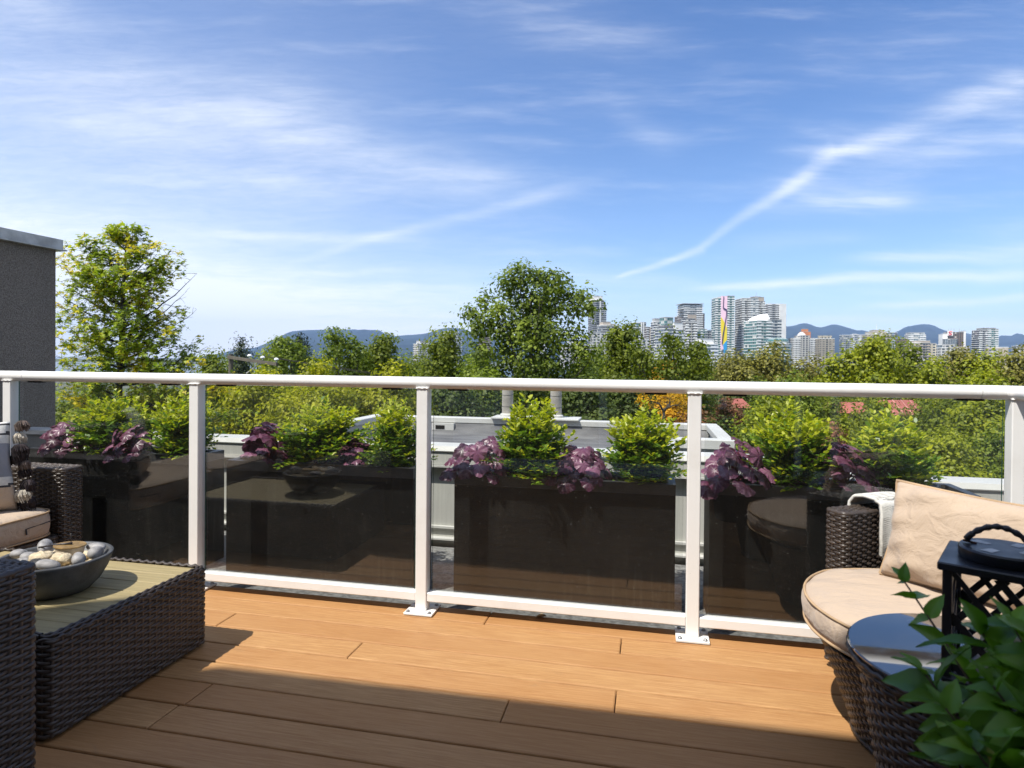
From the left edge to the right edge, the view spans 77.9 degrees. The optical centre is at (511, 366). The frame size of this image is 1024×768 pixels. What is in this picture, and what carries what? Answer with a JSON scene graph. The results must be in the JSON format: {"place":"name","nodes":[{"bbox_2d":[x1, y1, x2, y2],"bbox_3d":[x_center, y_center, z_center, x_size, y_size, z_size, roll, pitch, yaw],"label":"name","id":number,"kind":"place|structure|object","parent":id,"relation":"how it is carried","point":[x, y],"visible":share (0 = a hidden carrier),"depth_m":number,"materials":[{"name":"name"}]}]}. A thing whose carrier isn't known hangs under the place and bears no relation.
{"place":"outdoors","nodes":[
{"label":"outdoors","id":0,"kind":"place"},
{"bbox_2d":[55,357,839,428],"bbox_3d":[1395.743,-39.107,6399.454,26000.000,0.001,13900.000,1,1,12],"label":"ground","id":1,"kind":"structure","parent":0,"point":[125,388],"depth_m":221.84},
{"bbox_2d":[0,227,66,426],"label":"stucco wall","id":2,"kind":"structure","parent":1,"relation":"on","point":[27,301],"depth_m":4.88,"materials":[{"name":"paint"}]},
{"bbox_2d":[55,382,114,427],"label":"broadleaf tree","id":3,"kind":"object","parent":1,"relation":"on","point":[62,409],"visible":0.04,"depth_m":26.16,"materials":[{"name":"green plant"}]},
{"bbox_2d":[191,344,231,420],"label":"broadleaf tree","id":4,"kind":"object","parent":1,"relation":"on","point":[212,366],"visible":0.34,"depth_m":54.65,"materials":[{"name":"green plant"}]},
{"bbox_2d":[223,331,259,393],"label":"conifer tree","id":5,"kind":"object","parent":1,"relation":"on","point":[239,352],"visible":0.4,"depth_m":69.69,"materials":[{"name":"green plant"}]},
{"bbox_2d":[205,363,289,434],"bbox_3d":[-11.266,4.809,28.032,4.926,9.940,4.267,1,1,12],"label":"broadleaf tree","id":6,"kind":"object","parent":1,"relation":"on","point":[251,399],"visible":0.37,"depth_m":27.12,"materials":[{"name":"green plant"}]},
{"bbox_2d":[258,334,323,397],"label":"broadleaf tree","id":7,"kind":"object","parent":1,"relation":"on","point":[295,351],"visible":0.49,"depth_m":55.41,"materials":[{"name":"green plant"}]},
{"bbox_2d":[250,375,369,431],"bbox_3d":[-6.988,5.095,23.945,5.734,9.525,4.991,1,1,12],"label":"broadleaf tree","id":8,"kind":"object","parent":1,"relation":"on","point":[303,399],"visible":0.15,"depth_m":23.35,"materials":[{"name":"green plant"}]},
{"bbox_2d":[281,352,341,417],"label":"broadleaf tree","id":9,"kind":"object","parent":1,"relation":"on","point":[319,369],"visible":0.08,"depth_m":25.68,"materials":[{"name":"green plant"}]},
{"bbox_2d":[227,354,396,400],"bbox_3d":[1.953,4.612,38.347,35.213,10.360,4.337,0,1,-23],"label":"utility pole","id":10,"kind":"object","parent":1,"relation":"on","point":[230,357],"visible":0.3,"depth_m":32.23,"materials":[{"name":"brown wood"}]},
{"bbox_2d":[313,326,358,391],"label":"broadleaf tree","id":11,"kind":"object","parent":1,"relation":"on","point":[337,344],"visible":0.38,"depth_m":41.69,"materials":[{"name":"green plant"}]},
{"bbox_2d":[340,335,380,402],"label":"broadleaf tree","id":12,"kind":"object","parent":1,"relation":"on","point":[359,348],"visible":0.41,"depth_m":41.77,"materials":[{"name":"green plant"}]},
{"bbox_2d":[353,330,411,391],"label":"broadleaf tree","id":13,"kind":"object","parent":1,"relation":"on","point":[382,349],"visible":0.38,"depth_m":43.42,"materials":[{"name":"green plant"}]},
{"bbox_2d":[345,357,441,416],"bbox_3d":[-4.786,4.734,24.986,4.102,10.263,4.013,0,1,-23],"label":"broadleaf tree","id":14,"kind":"object","parent":1,"relation":"on","point":[376,396],"visible":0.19,"depth_m":24.53,"materials":[{"name":"green plant"}]},
{"bbox_2d":[389,348,417,399],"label":"broadleaf tree","id":15,"kind":"object","parent":1,"relation":"on","point":[409,371],"visible":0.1,"depth_m":45.70,"materials":[{"name":"green plant"}]},
{"bbox_2d":[407,322,468,403],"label":"broadleaf tree","id":16,"kind":"object","parent":1,"relation":"on","point":[444,357],"visible":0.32,"depth_m":37.26,"materials":[{"name":"green plant"}]},
{"bbox_2d":[416,375,500,416],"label":"broadleaf tree","id":17,"kind":"object","parent":1,"relation":"on","point":[456,403],"visible":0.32,"depth_m":25.29,"materials":[{"name":"green plant"}]},
{"bbox_2d":[465,366,513,415],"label":"broadleaf tree","id":18,"kind":"object","parent":1,"relation":"on","point":[493,398],"visible":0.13,"depth_m":27.66,"materials":[{"name":"green plant"}]},
{"bbox_2d":[449,256,607,406],"bbox_3d":[0.772,1.951,34.504,8.179,15.753,5.322,0,1,-13],"label":"round tree","id":19,"kind":"object","parent":1,"relation":"on","point":[537,323],"visible":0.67,"depth_m":33.54,"materials":[{"name":"green plant"}]},
{"bbox_2d":[497,370,562,415],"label":"broadleaf tree","id":20,"kind":"object","parent":1,"relation":"on","point":[536,394],"visible":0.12,"depth_m":27.65,"materials":[{"name":"green plant"}]},
{"bbox_2d":[547,368,621,420],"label":"broadleaf tree","id":21,"kind":"object","parent":1,"relation":"on","point":[585,405],"visible":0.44,"depth_m":26.33,"materials":[{"name":"green plant"}]},
{"bbox_2d":[592,314,653,398],"bbox_3d":[6.632,3.256,39.947,4.826,13.130,4.753,1,1,12],"label":"broadleaf tree","id":22,"kind":"object","parent":1,"relation":"on","point":[616,362],"visible":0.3,"depth_m":39.38,"materials":[{"name":"green plant"}]},
{"bbox_2d":[604,367,661,420],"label":"broadleaf tree","id":23,"kind":"object","parent":1,"relation":"on","point":[627,405],"visible":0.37,"depth_m":28.48,"materials":[{"name":"green plant"}]},
{"bbox_2d":[624,336,662,408],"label":"broadleaf tree","id":24,"kind":"object","parent":1,"relation":"on","point":[645,363],"visible":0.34,"depth_m":37.79,"materials":[{"name":"green plant"}]},
{"bbox_2d":[634,393,687,420],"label":"broadleaf tree","id":25,"kind":"object","parent":1,"relation":"on","point":[676,399],"visible":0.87,"depth_m":25.99,"materials":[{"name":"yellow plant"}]},
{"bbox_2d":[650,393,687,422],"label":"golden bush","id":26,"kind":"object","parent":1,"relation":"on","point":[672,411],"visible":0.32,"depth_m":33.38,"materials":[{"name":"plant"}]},
{"bbox_2d":[648,324,696,407],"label":"broadleaf tree","id":27,"kind":"object","parent":1,"relation":"on","point":[671,351],"visible":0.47,"depth_m":35.70,"materials":[{"name":"green plant"}]},
{"bbox_2d":[674,333,719,415],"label":"broadleaf tree","id":28,"kind":"object","parent":1,"relation":"on","point":[698,349],"visible":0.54,"depth_m":35.69,"materials":[{"name":"green plant"}]},
{"bbox_2d":[709,347,746,400],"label":"broadleaf tree","id":29,"kind":"object","parent":1,"relation":"on","point":[717,376],"visible":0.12,"depth_m":59.23,"materials":[{"name":"green plant"}]},
{"bbox_2d":[710,396,748,436],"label":"russet bush","id":30,"kind":"object","parent":1,"relation":"on","point":[729,410],"visible":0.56,"depth_m":37.67,"materials":[{"name":"brown plant"}]},
{"bbox_2d":[722,414,761,453],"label":"broadleaf tree","id":31,"kind":"object","parent":1,"relation":"on","point":[746,438],"visible":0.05,"depth_m":21.72,"materials":[{"name":"green plant"}]},
{"bbox_2d":[714,338,809,398],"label":"broadleaf tree","id":32,"kind":"object","parent":1,"relation":"on","point":[769,367],"visible":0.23,"depth_m":56.74,"materials":[{"name":"green plant"}]},
{"bbox_2d":[729,395,821,448],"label":"broadleaf tree","id":33,"kind":"object","parent":1,"relation":"on","point":[768,407],"visible":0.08,"depth_m":24.73,"materials":[{"name":"green plant"}]},
{"bbox_2d":[741,366,831,425],"bbox_3d":[17.180,4.939,39.986,5.791,9.954,5.346,1,1,12],"label":"broadleaf tree","id":34,"kind":"object","parent":1,"relation":"on","point":[810,406],"visible":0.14,"depth_m":38.97,"materials":[{"name":"green plant"}]},
{"bbox_2d":[788,352,830,382],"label":"broadleaf tree","id":35,"kind":"object","parent":1,"relation":"on","point":[809,368],"visible":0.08,"depth_m":59.39,"materials":[{"name":"green plant"}]},
{"bbox_2d":[814,396,853,421],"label":"broadleaf tree","id":36,"kind":"object","parent":1,"relation":"on","point":[835,407],"visible":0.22,"depth_m":39.64,"materials":[{"name":"green plant"}]},
{"bbox_2d":[810,338,870,404],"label":"broadleaf tree","id":37,"kind":"object","parent":1,"relation":"on","point":[834,372],"visible":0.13,"depth_m":55.24,"materials":[{"name":"green plant"}]},
{"bbox_2d":[830,413,858,444],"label":"broadleaf tree","id":38,"kind":"object","parent":1,"relation":"on","point":[844,423],"visible":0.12,"depth_m":30.80,"materials":[{"name":"green plant"}]},
{"bbox_2d":[850,398,889,449],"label":"broadleaf tree","id":39,"kind":"object","parent":1,"relation":"on","point":[865,414],"visible":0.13,"depth_m":32.80,"materials":[{"name":"green plant"}]},
{"bbox_2d":[843,328,912,406],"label":"broadleaf tree","id":40,"kind":"object","parent":1,"relation":"on","point":[879,358],"visible":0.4,"depth_m":52.98,"materials":[{"name":"green plant"}]},
{"bbox_2d":[890,336,935,399],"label":"broadleaf tree","id":41,"kind":"object","parent":1,"relation":"on","point":[910,354],"visible":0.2,"depth_m":55.11,"materials":[{"name":"green plant"}]},
{"bbox_2d":[900,353,956,416],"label":"broadleaf tree","id":42,"kind":"object","parent":1,"relation":"on","point":[933,374],"visible":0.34,"depth_m":51.43,"materials":[{"name":"green plant"}]},
{"bbox_2d":[914,384,978,446],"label":"broadleaf tree","id":43,"kind":"object","parent":1,"relation":"on","point":[933,422],"visible":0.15,"depth_m":33.89,"materials":[{"name":"green plant"}]},
{"bbox_2d":[927,342,982,384],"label":"broadleaf tree","id":44,"kind":"object","parent":1,"relation":"on","point":[954,355],"visible":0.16,"depth_m":58.99,"materials":[{"name":"green plant"}]},
{"bbox_2d":[913,423,1002,477],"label":"broadleaf tree","id":45,"kind":"object","parent":1,"relation":"on","point":[954,462],"visible":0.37,"depth_m":22.23,"materials":[{"name":"green plant"}]},
{"bbox_2d":[929,384,1004,453],"bbox_3d":[20.300,5.410,27.066,4.756,9.306,4.376,1,1,12],"label":"broadleaf tree","id":46,"kind":"object","parent":1,"relation":"on","point":[985,410],"visible":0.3,"depth_m":26.61,"materials":[{"name":"green plant"}]},
{"bbox_2d":[928,366,1019,416],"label":"broadleaf tree","id":47,"kind":"object","parent":1,"relation":"on","point":[970,380],"visible":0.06,"depth_m":41.74,"materials":[{"name":"green plant"}]},
{"bbox_2d":[948,345,1010,384],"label":"broadleaf tree","id":48,"kind":"object","parent":1,"relation":"on","point":[988,360],"visible":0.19,"depth_m":57.53,"materials":[{"name":"green plant"}]},
{"bbox_2d":[960,419,1004,478],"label":"broadleaf tree","id":49,"kind":"object","parent":1,"relation":"on","point":[994,460],"visible":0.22,"depth_m":22.89,"materials":[{"name":"green plant"}]},
{"bbox_2d":[982,342,1023,385],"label":"broadleaf tree","id":50,"kind":"object","parent":1,"relation":"on","point":[1016,368],"visible":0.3,"depth_m":54.46,"materials":[{"name":"green plant"}]},
{"bbox_2d":[55,357,842,376],"bbox_3d":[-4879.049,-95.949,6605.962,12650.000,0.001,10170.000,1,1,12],"label":"water","id":51,"kind":"structure","parent":0,"point":[59,369],"depth_m":594.39,"materials":[{"name":"blue liquid"}]},
{"bbox_2d":[0,0,1023,357],"label":"sky","id":52,"kind":"structure","parent":0,"point":[314,164],"materials":[{"name":"blue"}]},
{"bbox_2d":[205,531,822,643],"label":"walkway","id":53,"kind":"structure","parent":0,"point":[443,568],"depth_m":3.15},
{"bbox_2d":[28,444,223,564],"bbox_3d":[-2.273,0.803,3.731,1.125,0.635,0.250,1,1,12],"label":"planter","id":54,"kind":"object","parent":53,"relation":"on","point":[135,508],"visible":0.46,"depth_m":3.58,"materials":[{"name":"plastic"}]},
{"bbox_2d":[37,421,98,458],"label":"coral bells","id":55,"kind":"object","parent":54,"relation":"on","point":[54,433],"visible":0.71,"depth_m":3.64,"materials":[{"name":"purple plant"}]},
{"bbox_2d":[61,387,161,455],"bbox_3d":[-2.317,0.323,3.725,0.545,0.409,0.445,0,1,-3],"label":"boxleaf shrub","id":56,"kind":"object","parent":54,"relation":"on","point":[112,418],"visible":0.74,"depth_m":3.67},
{"bbox_2d":[100,424,152,463],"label":"coral bells","id":57,"kind":"object","parent":54,"relation":"in","point":[135,449],"visible":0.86,"depth_m":3.54,"materials":[{"name":"purple plant"}]},
{"bbox_2d":[139,386,227,459],"bbox_3d":[-1.882,0.319,3.649,0.457,0.418,0.454,0,1,-24],"label":"boxleaf shrub","id":58,"kind":"object","parent":54,"relation":"on","point":[173,431],"visible":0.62,"depth_m":3.55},
{"bbox_2d":[226,454,431,587],"bbox_3d":[-0.975,0.818,3.384,1.050,0.635,0.275,1,1,12],"label":"planter","id":59,"kind":"object","parent":53,"relation":"on","point":[341,522],"visible":0.75,"depth_m":3.24,"materials":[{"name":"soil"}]},
{"bbox_2d":[239,422,308,464],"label":"coral bells","id":60,"kind":"object","parent":59,"relation":"in","point":[257,439],"visible":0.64,"depth_m":3.34,"materials":[{"name":"purple plant"}]},
{"bbox_2d":[264,394,372,469],"bbox_3d":[-1.023,0.344,3.391,0.561,0.397,0.458,0,1,-16],"label":"boxleaf shrub","id":61,"kind":"object","parent":59,"relation":"on","point":[317,440],"visible":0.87,"depth_m":3.31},
{"bbox_2d":[327,438,377,465],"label":"coral bells","id":62,"kind":"object","parent":59,"relation":"in","point":[349,453],"visible":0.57,"depth_m":3.29,"materials":[{"name":"purple plant"}]},
{"bbox_2d":[352,397,437,472],"bbox_3d":[-0.597,0.348,3.320,0.460,0.388,0.438,0,1,-29],"label":"boxleaf shrub","id":63,"kind":"object","parent":59,"relation":"on","point":[392,441],"visible":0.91,"depth_m":3.25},
{"bbox_2d":[20,427,763,565],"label":"roof parapet","id":64,"kind":"structure","parent":53,"relation":"on","point":[442,524],"depth_m":4.01,"materials":[{"name":"paint"}]},
{"bbox_2d":[454,465,675,611],"bbox_3d":[0.259,0.840,3.131,1.050,0.617,0.285,1,1,12],"label":"planter","id":65,"kind":"object","parent":53,"relation":"on","point":[609,543],"visible":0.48,"depth_m":2.98,"materials":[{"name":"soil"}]},
{"bbox_2d":[439,435,514,484],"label":"coral bells","id":66,"kind":"object","parent":65,"relation":"on","point":[477,452],"visible":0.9,"depth_m":3.07,"materials":[{"name":"purple plant"}]},
{"bbox_2d":[480,392,577,484],"bbox_3d":[0.100,0.354,3.131,0.534,0.446,0.560,1,1,1],"label":"boxleaf shrub","id":67,"kind":"object","parent":65,"relation":"on","point":[536,457],"visible":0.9,"depth_m":3.07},
{"bbox_2d":[544,444,612,493],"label":"coral bells","id":68,"kind":"object","parent":65,"relation":"on","point":[583,461],"visible":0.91,"depth_m":2.97,"materials":[{"name":"purple plant"}]},
{"bbox_2d":[596,399,686,484],"bbox_3d":[0.616,0.361,3.044,0.484,0.418,0.481,1,1,2],"label":"boxleaf shrub","id":69,"kind":"object","parent":65,"relation":"on","point":[642,453],"visible":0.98,"depth_m":2.97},
{"bbox_2d":[703,474,980,623],"bbox_3d":[1.438,0.845,2.866,1.073,0.633,0.280,1,1,12],"label":"planter","id":70,"kind":"object","parent":53,"relation":"on","point":[764,553],"visible":0.37,"depth_m":2.79,"materials":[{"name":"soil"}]},
{"bbox_2d":[701,436,776,499],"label":"coral bells","id":71,"kind":"object","parent":70,"relation":"on","point":[721,460],"visible":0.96,"depth_m":2.79,"materials":[{"name":"purple plant"}]},
{"bbox_2d":[741,396,853,491],"bbox_3d":[1.293,0.344,2.897,0.480,0.439,0.477,1,1,21],"label":"boxleaf shrub","id":72,"kind":"object","parent":70,"relation":"on","point":[789,455],"visible":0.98,"depth_m":2.81,"materials":[{"name":"plant"}]},
{"bbox_2d":[811,441,890,492],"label":"coral bells","id":73,"kind":"object","parent":70,"relation":"on","point":[846,464],"visible":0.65,"depth_m":2.70,"materials":[{"name":"purple plant"}]},
{"bbox_2d":[836,404,945,491],"bbox_3d":[1.654,0.367,2.797,0.445,0.409,0.545,1,1,39],"label":"boxleaf shrub","id":74,"kind":"object","parent":70,"relation":"on","point":[896,452],"visible":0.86,"depth_m":2.71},
{"bbox_2d":[850,472,1003,500],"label":"roof parapet","id":75,"kind":"structure","parent":53,"relation":"on","point":[989,488],"depth_m":3.19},
{"bbox_2d":[305,414,735,451],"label":"flat roof building","id":76,"kind":"structure","parent":0,"point":[459,429],"depth_m":6.43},
{"bbox_2d":[500,390,512,415],"bbox_3d":[-0.046,0.362,6.748,0.156,0.352,0.156,1,1,12],"label":"vent pipe","id":77,"kind":"object","parent":76,"relation":"on","point":[507,398],"visible":0.75,"depth_m":6.69,"materials":[{"name":"metal"}]},
{"bbox_2d":[587,296,606,343],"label":"glass tower","id":78,"kind":"structure","parent":0,"point":[599,317],"depth_m":1139.10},
{"bbox_2d":[200,323,1023,362],"bbox_3d":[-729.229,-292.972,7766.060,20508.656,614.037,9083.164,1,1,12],"label":"mountain","id":79,"kind":"structure","parent":0,"point":[931,332],"depth_m":6992.82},
{"bbox_2d":[654,317,684,363],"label":"glass block","id":80,"kind":"structure","parent":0,"point":[664,323],"depth_m":753.16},
{"bbox_2d":[675,303,704,328],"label":"roofed tower","id":81,"kind":"structure","parent":0,"point":[689,312],"depth_m":1034.45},
{"bbox_2d":[683,322,696,359],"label":"apartment tower","id":82,"kind":"structure","parent":0,"point":[689,327],"depth_m":843.89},
{"bbox_2d":[711,296,734,364],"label":"mural tower","id":83,"kind":"structure","parent":0,"point":[722,321],"depth_m":938.81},
{"bbox_2d":[734,296,765,363],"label":"apartment tower","id":84,"kind":"structure","parent":0,"point":[747,309],"depth_m":967.28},
{"bbox_2d":[743,314,781,370],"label":"glass block","id":85,"kind":"structure","parent":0,"point":[759,330],"depth_m":730.01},
{"bbox_2d":[765,303,785,337],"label":"apartment tower","id":86,"kind":"structure","parent":0,"point":[775,311],"depth_m":1037.35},
{"bbox_2d":[762,337,791,367],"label":"domed building","id":87,"kind":"structure","parent":0,"point":[785,341],"depth_m":630.18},
{"bbox_2d":[787,332,816,368],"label":"apartment tower","id":88,"kind":"structure","parent":0,"point":[803,344],"depth_m":1035.19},
{"bbox_2d":[815,335,834,369],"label":"apartment tower","id":89,"kind":"structure","parent":0,"point":[824,344],"depth_m":991.44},
{"bbox_2d":[902,340,936,371],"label":"apartment block","id":90,"kind":"structure","parent":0,"point":[928,345],"depth_m":848.36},
{"bbox_2d":[938,331,965,346],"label":"office tower","id":91,"kind":"structure","parent":0,"point":[952,337],"depth_m":1087.52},
{"bbox_2d":[971,328,998,364],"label":"glass tower","id":92,"kind":"structure","parent":0,"point":[982,338],"depth_m":1039.76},
{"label":"deck base","id":93,"kind":"structure","parent":0,"visible":0},
{"bbox_2d":[34,586,875,767],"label":"deck","id":94,"kind":"structure","parent":93,"relation":"on","point":[265,679],"depth_m":2.14,"materials":[{"name":"wood"}]},
{"bbox_2d":[0,558,35,767],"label":"wicker armchair","id":95,"kind":"object","parent":94,"relation":"on","point":[17,660],"visible":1,"depth_m":1.62,"materials":[{"name":"wicker"}]},
{"bbox_2d":[8,462,82,548],"bbox_3d":[-2.719,0.740,2.495,0.847,0.692,1.612,1,1,12],"label":"wicker sofa","id":96,"kind":"object","parent":94,"relation":"on","point":[58,493],"visible":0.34,"depth_m":3.08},
{"bbox_2d":[0,507,54,548],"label":"seat cushion","id":97,"kind":"object","parent":96,"relation":"on","point":[18,527],"visible":0.93,"depth_m":2.88,"materials":[{"name":"beige fabric"}]},
{"bbox_2d":[0,421,36,510],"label":"tassel pillow","id":98,"kind":"object","parent":97,"relation":"on","point":[22,498],"visible":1,"depth_m":2.96,"materials":[{"name":"black fabric"}]},
{"bbox_2d":[0,548,204,739],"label":"coffee table","id":99,"kind":"object","parent":94,"relation":"on","point":[116,629],"visible":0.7,"depth_m":2.13,"materials":[{"name":"wicker"}]},
{"bbox_2d":[0,541,113,600],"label":"fire bowl","id":100,"kind":"object","parent":99,"relation":"on","point":[63,581],"visible":0.35,"depth_m":2.16,"materials":[{"name":"concrete"}]},
{"bbox_2d":[38,533,86,555],"bbox_3d":[-1.623,0.647,2.300,0.157,0.088,0.090,1,1,12],"label":"burner pot","id":101,"kind":"object","parent":100,"relation":"on","point":[71,547],"visible":0.84,"depth_m":2.28,"materials":[{"name":"beige ceramic"}]},
{"bbox_2d":[0,371,1023,644],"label":"glass railing","id":102,"kind":"object","parent":94,"relation":"on","point":[690,619],"visible":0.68,"depth_m":2.78,"materials":[{"name":"paint"}]},
{"bbox_2d":[821,503,882,754],"bbox_3d":[1.361,0.823,2.056,0.750,0.620,1.095,1,1,12],"label":"round lounge chair","id":103,"kind":"object","parent":94,"relation":"on","point":[852,536],"visible":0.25,"depth_m":2.32,"materials":[{"name":"wicker"}]},
{"bbox_2d":[847,491,894,557],"bbox_3d":[1.406,0.608,2.418,0.169,0.248,0.171,0,1,-21],"label":"knitted throw","id":104,"kind":"object","parent":103,"relation":"on","point":[884,500],"visible":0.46,"depth_m":2.34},
{"bbox_2d":[801,568,1001,656],"bbox_3d":[1.318,0.757,1.872,0.827,0.114,0.778,1,1,12],"label":"round cushion","id":105,"kind":"object","parent":103,"relation":"on","point":[837,603],"visible":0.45,"depth_m":1.93,"materials":[{"name":"beige fabric"}]},
{"bbox_2d":[878,479,1023,609],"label":"back pillow","id":106,"kind":"object","parent":105,"relation":"on","point":[928,523],"visible":0.7,"depth_m":1.97,"materials":[{"name":"beige fabric"}]},
{"bbox_2d":[845,613,1017,767],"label":"side table","id":107,"kind":"object","parent":94,"relation":"on","point":[874,643],"visible":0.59,"depth_m":1.35,"materials":[{"name":"wicker"}]},
{"bbox_2d":[937,523,1023,685],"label":"lantern","id":108,"kind":"object","parent":107,"relation":"on","point":[986,561],"visible":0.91,"depth_m":1.23,"materials":[{"name":"metal"}]},
{"bbox_2d":[881,562,1023,767],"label":"leafy plant","id":109,"kind":"object","parent":94,"relation":"on","point":[986,730],"visible":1,"depth_m":0.82,"materials":[{"name":"green plant"}]},
{"label":"street","id":110,"kind":"structure","parent":0,"visible":0},
{"bbox_2d":[55,220,259,431],"bbox_3d":[-11.478,2.602,20.293,7.063,14.495,3.393,0,1,-5],"label":"maple tree","id":111,"kind":"object","parent":110,"relation":"on","point":[128,343],"visible":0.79,"depth_m":19.79,"materials":[{"name":"green plant"}]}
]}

